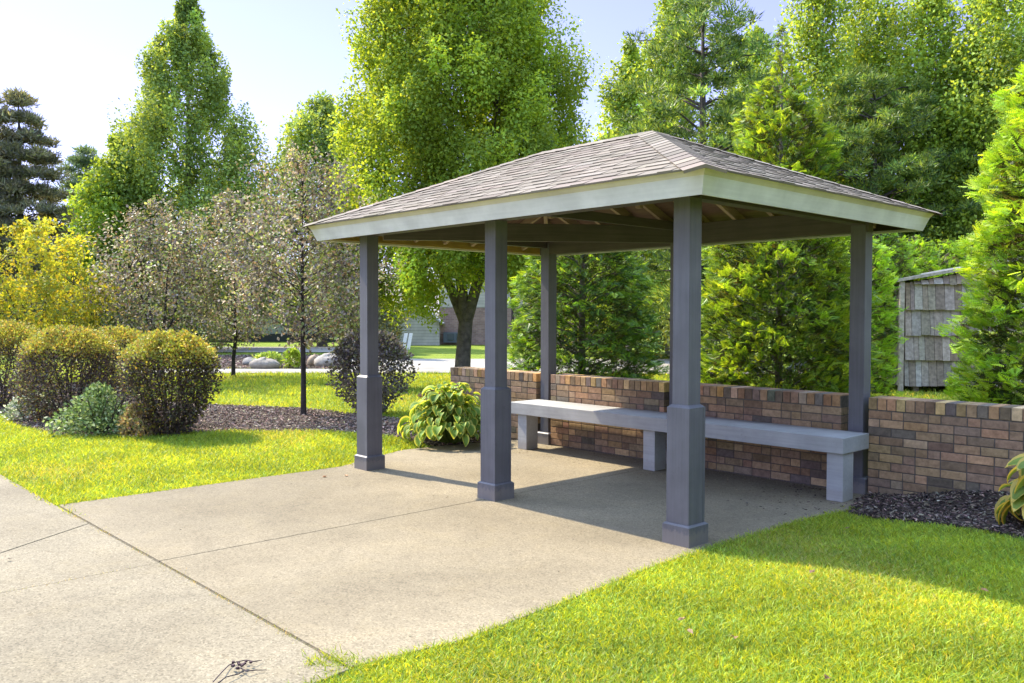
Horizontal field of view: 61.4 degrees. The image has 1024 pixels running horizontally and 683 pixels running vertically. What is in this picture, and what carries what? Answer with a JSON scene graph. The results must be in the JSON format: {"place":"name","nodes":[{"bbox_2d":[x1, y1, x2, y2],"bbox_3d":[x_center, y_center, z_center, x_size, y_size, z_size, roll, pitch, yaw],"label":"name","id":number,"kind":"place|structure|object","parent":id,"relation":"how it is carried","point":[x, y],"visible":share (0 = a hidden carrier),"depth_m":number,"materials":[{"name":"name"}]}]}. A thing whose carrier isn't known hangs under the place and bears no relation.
{"place":"outdoors","nodes":[
{"label":"outdoors","id":0,"kind":"place"},
{"bbox_2d":[5,347,338,351],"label":"road","id":1,"kind":"structure","parent":0,"point":[282,349],"depth_m":39.58,"materials":[{"name":"grey asphalt"}]},
{"bbox_2d":[0,474,349,682],"bbox_3d":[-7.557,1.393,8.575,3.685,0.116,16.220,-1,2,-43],"label":"sidewalk","id":2,"kind":"structure","parent":0,"point":[149,621],"depth_m":4.53,"materials":[{"name":"concrete"}]},
{"bbox_2d":[58,507,323,658],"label":"weeds","id":3,"kind":"object","parent":2,"relation":"on","point":[222,597],"visible":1,"depth_m":4.73,"materials":[{"name":"green plant"}]},
{"bbox_2d":[213,660,260,682],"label":"twig","id":4,"kind":"object","parent":2,"relation":"on","point":[232,664],"visible":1,"depth_m":3.87,"materials":[{"name":"wood"}]},
{"bbox_2d":[296,644,366,673],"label":"weeds","id":5,"kind":"object","parent":2,"relation":"on","point":[310,663],"visible":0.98,"depth_m":3.99,"materials":[{"name":"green plant"}]},
{"bbox_2d":[156,369,352,372],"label":"path","id":6,"kind":"structure","parent":0,"point":[274,370],"depth_m":24.62,"materials":[{"name":"concrete"}]},
{"bbox_2d":[0,361,895,448],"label":"grass","id":7,"kind":"structure","parent":0,"point":[244,385],"depth_m":18.36,"materials":[{"name":"green plant"}]},
{"bbox_2d":[60,440,864,667],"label":"patio","id":8,"kind":"structure","parent":0,"point":[337,557],"depth_m":6.34,"materials":[{"name":"concrete"}]},
{"bbox_2d":[303,131,942,547],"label":"pavilion","id":9,"kind":"structure","parent":8,"relation":"on","point":[683,199],"depth_m":7.51,"materials":[{"name":"grey paint"}]},
{"bbox_2d":[478,441,825,501],"bbox_3d":[1.343,1.326,9.188,0.793,0.015,4.605,-1,2,-43],"label":"debris","id":10,"kind":"object","parent":8,"relation":"on","point":[705,471],"visible":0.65,"depth_m":8.71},
{"bbox_2d":[511,399,868,501],"bbox_3d":[1.580,1.053,9.074,0.490,0.560,4.200,-1,2,-43],"label":"bench","id":11,"kind":"object","parent":8,"relation":"on","point":[839,447],"visible":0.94,"depth_m":8.38,"materials":[{"name":"grey paint"}]},
{"bbox_2d":[727,484,860,516],"bbox_3d":[2.516,1.377,7.502,1.209,0.014,0.868,-1,2,-43],"label":"debris","id":12,"kind":"object","parent":8,"relation":"on","point":[800,496],"visible":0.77,"depth_m":7.56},
{"bbox_2d":[0,0,1022,315],"label":"sky","id":13,"kind":"structure","parent":0,"point":[78,56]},
{"bbox_2d":[0,320,1023,682],"bbox_3d":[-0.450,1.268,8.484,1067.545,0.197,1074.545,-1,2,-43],"label":"ground","id":14,"kind":"structure","parent":0,"point":[436,352],"depth_m":10.71,"materials":[{"name":"green plant"}]},
{"bbox_2d":[0,95,49,319],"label":"spruce tree","id":15,"kind":"object","parent":14,"relation":"on","point":[9,216],"visible":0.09,"depth_m":40.51,"materials":[{"name":"green plant"}]},
{"bbox_2d":[0,274,96,357],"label":"background shrub","id":16,"kind":"object","parent":14,"relation":"on","point":[11,275],"visible":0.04,"depth_m":32.11,"materials":[{"name":"green plant"}]},
{"bbox_2d":[0,86,98,326],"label":"spruce tree","id":17,"kind":"object","parent":14,"relation":"on","point":[38,160],"visible":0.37,"depth_m":41.16,"materials":[{"name":"green plant"}]},
{"bbox_2d":[0,215,130,382],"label":"yellow tree","id":18,"kind":"object","parent":14,"relation":"on","point":[46,289],"visible":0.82,"depth_m":19.66,"materials":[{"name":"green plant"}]},
{"bbox_2d":[38,144,101,260],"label":"spruce tree","id":19,"kind":"object","parent":14,"relation":"on","point":[79,159],"visible":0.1,"depth_m":49.12,"materials":[{"name":"green plant"}]},
{"bbox_2d":[26,282,176,355],"bbox_3d":[-16.230,-0.836,33.889,5.541,3.074,5.564,-1,2,-43],"label":"background shrub","id":20,"kind":"object","parent":14,"relation":"on","point":[101,319],"visible":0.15,"depth_m":33.18,"materials":[{"name":"green plant"}]},
{"bbox_2d":[52,132,184,350],"bbox_3d":[-17.003,-4.351,37.782,6.020,9.786,5.508,-1,2,-43],"label":"columnar tree","id":21,"kind":"object","parent":14,"relation":"on","point":[90,211],"visible":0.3,"depth_m":36.54,"materials":[{"name":"green plant"}]},
{"bbox_2d":[71,193,243,374],"bbox_3d":[-8.486,-1.232,20.683,3.959,4.599,4.081,-1,2,-43],"label":"crabapple tree","id":22,"kind":"object","parent":14,"relation":"on","point":[152,324],"visible":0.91,"depth_m":20.07,"materials":[{"name":"green plant"}]},
{"bbox_2d":[108,287,249,350],"bbox_3d":[-13.880,-0.846,35.945,5.546,3.026,5.414,-1,2,-43],"label":"background shrub","id":23,"kind":"object","parent":14,"relation":"on","point":[210,339],"visible":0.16,"depth_m":35.22,"materials":[{"name":"green plant"}]},
{"bbox_2d":[76,0,293,334],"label":"columnar tree","id":24,"kind":"object","parent":14,"relation":"on","point":[185,38],"visible":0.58,"depth_m":38.08,"materials":[{"name":"green plant"}]},
{"bbox_2d":[0,448,401,504],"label":"grass edge","id":25,"kind":"object","parent":14,"relation":"on","point":[42,494],"depth_m":8.18,"materials":[{"name":"green plant"}]},
{"bbox_2d":[0,386,432,516],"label":"grass","id":26,"kind":"structure","parent":14,"relation":"on","point":[28,455],"depth_m":9.58,"materials":[{"name":"green plant"}]},
{"bbox_2d":[162,187,294,376],"bbox_3d":[-7.104,-1.484,22.284,3.394,5.013,3.466,-1,2,-43],"label":"crabapple tree","id":27,"kind":"object","parent":14,"relation":"on","point":[246,326],"visible":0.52,"depth_m":22.01,"materials":[{"name":"green plant"}]},
{"bbox_2d":[0,382,513,446],"bbox_3d":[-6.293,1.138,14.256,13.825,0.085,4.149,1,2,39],"label":"mulch","id":28,"kind":"object","parent":14,"relation":"on","point":[279,415],"visible":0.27,"depth_m":12.81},
{"bbox_2d":[0,319,56,405],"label":"barberry bush","id":29,"kind":"object","parent":28,"relation":"on","point":[12,332],"visible":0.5,"depth_m":14.74,"materials":[{"name":"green plant"}]},
{"bbox_2d":[0,393,58,422],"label":"rose shrub","id":30,"kind":"object","parent":28,"relation":"on","point":[13,409],"visible":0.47,"depth_m":12.86,"materials":[{"name":"green plant"}]},
{"bbox_2d":[4,324,129,422],"bbox_3d":[-6.577,0.488,12.961,1.651,1.544,1.655,1,2,30],"label":"barberry bush","id":31,"kind":"object","parent":28,"relation":"on","point":[83,342],"visible":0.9,"depth_m":12.56,"materials":[{"name":"green plant"}]},
{"bbox_2d":[42,381,142,438],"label":"rose shrub","id":32,"kind":"object","parent":28,"relation":"on","point":[94,421],"visible":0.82,"depth_m":11.36,"materials":[{"name":"green plant"}]},
{"bbox_2d":[84,323,156,392],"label":"barberry bush","id":33,"kind":"object","parent":28,"relation":"on","point":[123,335],"visible":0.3,"depth_m":17.29,"materials":[{"name":"yellow plant"}]},
{"bbox_2d":[115,402,160,437],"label":"bush","id":34,"kind":"object","parent":28,"relation":"on","point":[129,413],"visible":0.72,"depth_m":11.13,"materials":[{"name":"brown plant"}]},
{"bbox_2d":[114,328,225,436],"bbox_3d":[-4.536,0.562,11.427,1.340,1.492,1.337,-1,2,-43],"label":"barberry bush","id":35,"kind":"object","parent":28,"relation":"on","point":[195,353],"visible":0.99,"depth_m":11.15,"materials":[{"name":"green plant"}]},
{"bbox_2d":[206,139,415,414],"bbox_3d":[-3.279,-0.937,13.587,3.143,4.451,2.988,1,2,33],"label":"crabapple tree","id":36,"kind":"object","parent":28,"relation":"on","point":[303,301],"visible":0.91,"depth_m":13.27,"materials":[{"name":"green plant"}]},
{"bbox_2d":[325,328,420,413],"bbox_3d":[-2.272,0.509,13.903,1.464,1.460,1.507,-1,2,-43],"label":"ninebark bush","id":37,"kind":"object","parent":28,"relation":"on","point":[390,348],"visible":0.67,"depth_m":13.71,"materials":[{"name":"purple plant"}]},
{"bbox_2d":[397,381,480,446],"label":"hosta","id":38,"kind":"object","parent":28,"relation":"on","point":[443,417],"visible":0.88,"depth_m":10.51,"materials":[{"name":"green plant"}]},
{"bbox_2d":[97,274,416,341],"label":"house","id":39,"kind":"structure","parent":14,"relation":"on","point":[271,337],"depth_m":51.92,"materials":[{"name":"grey"}]},
{"bbox_2d":[215,353,334,368],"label":"mulch","id":40,"kind":"object","parent":14,"relation":"on","point":[227,360],"visible":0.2,"depth_m":28.83,"materials":[{"name":"wood"}]},
{"bbox_2d":[242,357,255,364],"bbox_3d":[-8.188,0.676,27.225,0.687,0.376,0.459,0,2,0],"label":"boulder","id":41,"kind":"object","parent":40,"relation":"on","point":[247,360],"visible":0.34,"depth_m":27.09,"materials":[{"name":"grey stone"}]},
{"bbox_2d":[249,357,279,368],"bbox_3d":[-7.351,0.701,25.624,0.928,0.502,0.584,0,2,0],"label":"boulder","id":42,"kind":"object","parent":40,"relation":"on","point":[264,363],"visible":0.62,"depth_m":25.45,"materials":[{"name":"grey stone"}]},
{"bbox_2d":[252,351,283,364],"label":"perennial plant","id":43,"kind":"object","parent":40,"relation":"on","point":[272,354],"visible":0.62,"depth_m":26.16,"materials":[{"name":"green plant"}]},
{"bbox_2d":[280,347,300,368],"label":"bush","id":44,"kind":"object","parent":40,"relation":"on","point":[294,353],"depth_m":25.72,"materials":[{"name":"green plant"}]},
{"bbox_2d":[307,354,318,365],"bbox_3d":[-6.090,0.660,26.624,0.446,0.585,0.411,0,2,0],"label":"boulder","id":45,"kind":"object","parent":40,"relation":"on","point":[310,360],"visible":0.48,"depth_m":26.46,"materials":[{"name":"beige stone"}]},
{"bbox_2d":[314,353,342,366],"bbox_3d":[-5.531,0.662,26.216,1.006,0.652,0.575,0,2,0],"label":"boulder","id":46,"kind":"object","parent":40,"relation":"on","point":[320,361],"visible":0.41,"depth_m":26.05,"materials":[{"name":"grey stone"}]},
{"bbox_2d":[263,89,378,346],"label":"columnar tree","id":47,"kind":"object","parent":14,"relation":"on","point":[305,131],"visible":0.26,"depth_m":42.64,"materials":[{"name":"green plant"}]},
{"bbox_2d":[299,207,389,384],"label":"crabapple tree","id":48,"kind":"object","parent":14,"relation":"on","point":[341,330],"visible":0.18,"depth_m":19.16,"materials":[{"name":"green plant"}]},
{"bbox_2d":[340,296,410,340],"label":"background shrub","id":49,"kind":"object","parent":14,"relation":"on","point":[396,331],"visible":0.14,"depth_m":35.58,"materials":[{"name":"green plant"}]},
{"bbox_2d":[403,333,412,356],"bbox_3d":[-4.012,0.144,33.019,0.432,0.930,0.030,0,2,0],"label":"lawn sign","id":50,"kind":"object","parent":14,"relation":"on","point":[409,339],"visible":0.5,"depth_m":33.00,"materials":[{"name":"white plastic"}]},
{"bbox_2d":[379,305,443,344],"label":"garage","id":51,"kind":"structure","parent":14,"relation":"on","point":[423,335],"depth_m":46.20,"materials":[{"name":"grey"}]},
{"bbox_2d":[417,387,442,408],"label":"perennial plant","id":52,"kind":"object","parent":14,"relation":"on","point":[419,395],"visible":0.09,"depth_m":12.88,"materials":[{"name":"green plant"}]},
{"bbox_2d":[314,0,600,366],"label":"maple tree","id":53,"kind":"object","parent":14,"relation":"on","point":[410,106],"visible":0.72,"depth_m":18.19,"materials":[{"name":"green plant"}]},
{"bbox_2d":[450,367,540,439],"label":"brick wall","id":54,"kind":"structure","parent":14,"relation":"on","point":[523,385],"depth_m":11.18,"materials":[{"name":"brown brick"}]},
{"bbox_2d":[511,297,513,356],"bbox_3d":[0.020,-1.669,29.964,0.340,4.750,0.323,-1,2,-43],"label":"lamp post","id":55,"kind":"object","parent":14,"relation":"on","point":[512,317],"visible":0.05,"depth_m":29.94,"materials":[{"name":"black metal"}]},
{"bbox_2d":[439,268,604,344],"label":"house","id":56,"kind":"structure","parent":14,"relation":"on","point":[448,331],"depth_m":46.98,"materials":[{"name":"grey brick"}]},
{"bbox_2d":[520,257,609,353],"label":"airy tree","id":57,"kind":"object","parent":14,"relation":"on","point":[586,320],"visible":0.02,"depth_m":35.07,"materials":[{"name":"green plant"}]},
{"bbox_2d":[507,251,669,379],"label":"hemlock tree","id":58,"kind":"object","parent":14,"relation":"on","point":[619,330],"visible":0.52,"depth_m":12.72,"materials":[{"name":"green plant"}]},
{"bbox_2d":[565,322,617,351],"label":"background shrub","id":59,"kind":"object","parent":14,"relation":"on","point":[585,333],"depth_m":37.96,"materials":[{"name":"green plant"}]},
{"bbox_2d":[346,509,842,672],"bbox_3d":[0.964,1.423,5.487,4.708,0.066,0.272,-2,2,-44],"label":"grass edge","id":60,"kind":"object","parent":14,"relation":"on","point":[582,595],"depth_m":4.82,"materials":[{"name":"green plant"}]},
{"bbox_2d":[551,374,668,458],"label":"brick wall","id":61,"kind":"structure","parent":14,"relation":"on","point":[641,394],"depth_m":10.03,"materials":[{"name":"brown brick"}]},
{"bbox_2d":[578,31,668,356],"bbox_3d":[4.004,-5.116,30.881,3.957,11.801,3.733,1,2,30],"label":"airy tree","id":62,"kind":"object","parent":14,"relation":"on","point":[628,67],"visible":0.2,"depth_m":30.43,"materials":[{"name":"green plant"}]},
{"bbox_2d":[591,278,669,358],"bbox_3d":[5.521,-1.140,33.038,4.215,3.834,4.378,1,2,35],"label":"background shrub","id":63,"kind":"object","parent":14,"relation":"on","point":[659,350],"visible":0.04,"depth_m":32.07,"materials":[{"name":"green plant"}]},
{"bbox_2d":[637,0,718,356],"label":"airy tree","id":64,"kind":"object","parent":14,"relation":"on","point":[663,11],"visible":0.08,"depth_m":33.06,"materials":[{"name":"green plant"}]},
{"bbox_2d":[585,0,808,361],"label":"pine tree","id":65,"kind":"object","parent":14,"relation":"on","point":[726,52],"visible":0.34,"depth_m":22.17,"materials":[{"name":"green plant"}]},
{"bbox_2d":[658,281,768,365],"bbox_3d":[6.279,-0.532,27.028,3.574,2.972,3.547,-1,2,-43],"label":"background shrub","id":66,"kind":"object","parent":14,"relation":"on","point":[666,333],"visible":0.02,"depth_m":26.90,"materials":[{"name":"green plant"}]},
{"bbox_2d":[711,20,809,359],"bbox_3d":[8.326,-5.162,29.920,3.948,11.966,3.870,0,2,-7],"label":"airy tree","id":67,"kind":"object","parent":14,"relation":"on","point":[752,60],"visible":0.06,"depth_m":29.43,"materials":[{"name":"green plant"}]},
{"bbox_2d":[700,383,848,487],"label":"brick wall","id":68,"kind":"structure","parent":14,"relation":"on","point":[817,409],"depth_m":8.44,"materials":[{"name":"brown brick"}]},
{"bbox_2d":[744,273,822,362],"bbox_3d":[9.954,-0.830,29.873,5.534,3.391,5.388,-1,2,-43],"label":"background shrub","id":69,"kind":"object","parent":14,"relation":"on","point":[785,314],"visible":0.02,"depth_m":29.00,"materials":[{"name":"green plant"}]},
{"bbox_2d":[700,22,886,392],"bbox_3d":[3.458,-1.381,11.218,2.620,5.506,2.652,-1,2,-43],"label":"arborvitae tree","id":70,"kind":"object","parent":14,"relation":"on","point":[742,280],"visible":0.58,"depth_m":10.81,"materials":[{"name":"green plant"}]},
{"bbox_2d":[773,0,873,331],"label":"airy tree","id":71,"kind":"object","parent":14,"relation":"on","point":[822,75],"visible":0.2,"depth_m":32.22,"materials":[{"name":"green plant"}]},
{"bbox_2d":[801,236,908,396],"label":"hedge arborvitae","id":72,"kind":"object","parent":14,"relation":"on","point":[880,261],"visible":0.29,"depth_m":16.53,"materials":[{"name":"green plant"}]},
{"bbox_2d":[827,0,921,242],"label":"airy tree","id":73,"kind":"object","parent":14,"relation":"on","point":[871,40],"visible":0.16,"depth_m":32.97,"materials":[{"name":"green plant"}]},
{"bbox_2d":[840,233,922,383],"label":"hedge arborvitae","id":74,"kind":"object","parent":14,"relation":"on","point":[900,269],"visible":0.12,"depth_m":19.04,"materials":[{"name":"green plant"}]},
{"bbox_2d":[794,62,984,287],"bbox_3d":[12.836,-4.474,30.784,7.811,10.560,7.792,-1,2,-43],"label":"pine tree","id":75,"kind":"object","parent":14,"relation":"on","point":[908,105],"visible":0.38,"depth_m":29.40,"materials":[{"name":"green plant"}]},
{"bbox_2d":[885,234,947,283],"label":"hedge arborvitae","id":76,"kind":"object","parent":14,"relation":"on","point":[926,253],"visible":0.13,"depth_m":22.39,"materials":[{"name":"green plant"}]},
{"bbox_2d":[854,0,987,280],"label":"airy tree","id":77,"kind":"object","parent":14,"relation":"on","point":[922,59],"visible":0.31,"depth_m":30.90,"materials":[{"name":"green plant"}]},
{"bbox_2d":[848,489,1023,539],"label":"mulch","id":78,"kind":"object","parent":14,"relation":"on","point":[978,520],"visible":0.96,"depth_m":6.77,"materials":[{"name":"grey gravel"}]},
{"bbox_2d":[994,453,1023,524],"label":"hosta","id":79,"kind":"object","parent":78,"relation":"on","point":[1012,503],"visible":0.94,"depth_m":6.07,"materials":[{"name":"green plant"}]},
{"bbox_2d":[905,239,970,279],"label":"hedge arborvitae","id":80,"kind":"object","parent":14,"relation":"on","point":[954,261],"visible":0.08,"depth_m":23.23,"materials":[{"name":"green plant"}]},
{"bbox_2d":[868,396,1023,495],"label":"brick wall","id":81,"kind":"structure","parent":14,"relation":"on","point":[920,445],"depth_m":7.29,"materials":[{"name":"brown brick"}]},
{"bbox_2d":[871,256,1023,392],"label":"shed","id":82,"kind":"structure","parent":14,"relation":"on","point":[927,357],"depth_m":18.39,"materials":[{"name":"grey wood"}]},
{"bbox_2d":[901,68,1022,258],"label":"pine tree","id":83,"kind":"object","parent":14,"relation":"on","point":[954,153],"visible":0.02,"depth_m":30.00,"materials":[{"name":"green plant"}]},
{"bbox_2d":[910,0,1023,270],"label":"airy tree","id":84,"kind":"object","parent":14,"relation":"on","point":[1005,49],"visible":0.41,"depth_m":29.22,"materials":[{"name":"green plant"}]},
{"bbox_2d":[941,241,996,274],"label":"hedge arborvitae","id":85,"kind":"object","parent":14,"relation":"on","point":[968,256],"visible":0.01,"depth_m":24.22,"materials":[{"name":"green plant"}]},
{"bbox_2d":[931,62,1023,405],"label":"arborvitae tree","id":86,"kind":"object","parent":14,"relation":"on","point":[1005,214],"visible":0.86,"depth_m":9.92,"materials":[{"name":"green plant"}]},
{"bbox_2d":[351,359,817,373],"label":"road","id":87,"kind":"structure","parent":0,"point":[433,365],"depth_m":27.53,"materials":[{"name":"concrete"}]},
{"bbox_2d":[287,504,1023,682],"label":"grass","id":88,"kind":"structure","parent":0,"point":[831,545],"depth_m":4.36,"materials":[{"name":"green plant"}]},
{"bbox_2d":[870,384,1023,400],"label":"grass","id":89,"kind":"structure","parent":0,"point":[923,390],"depth_m":17.76,"materials":[{"name":"green plant"}]}
]}

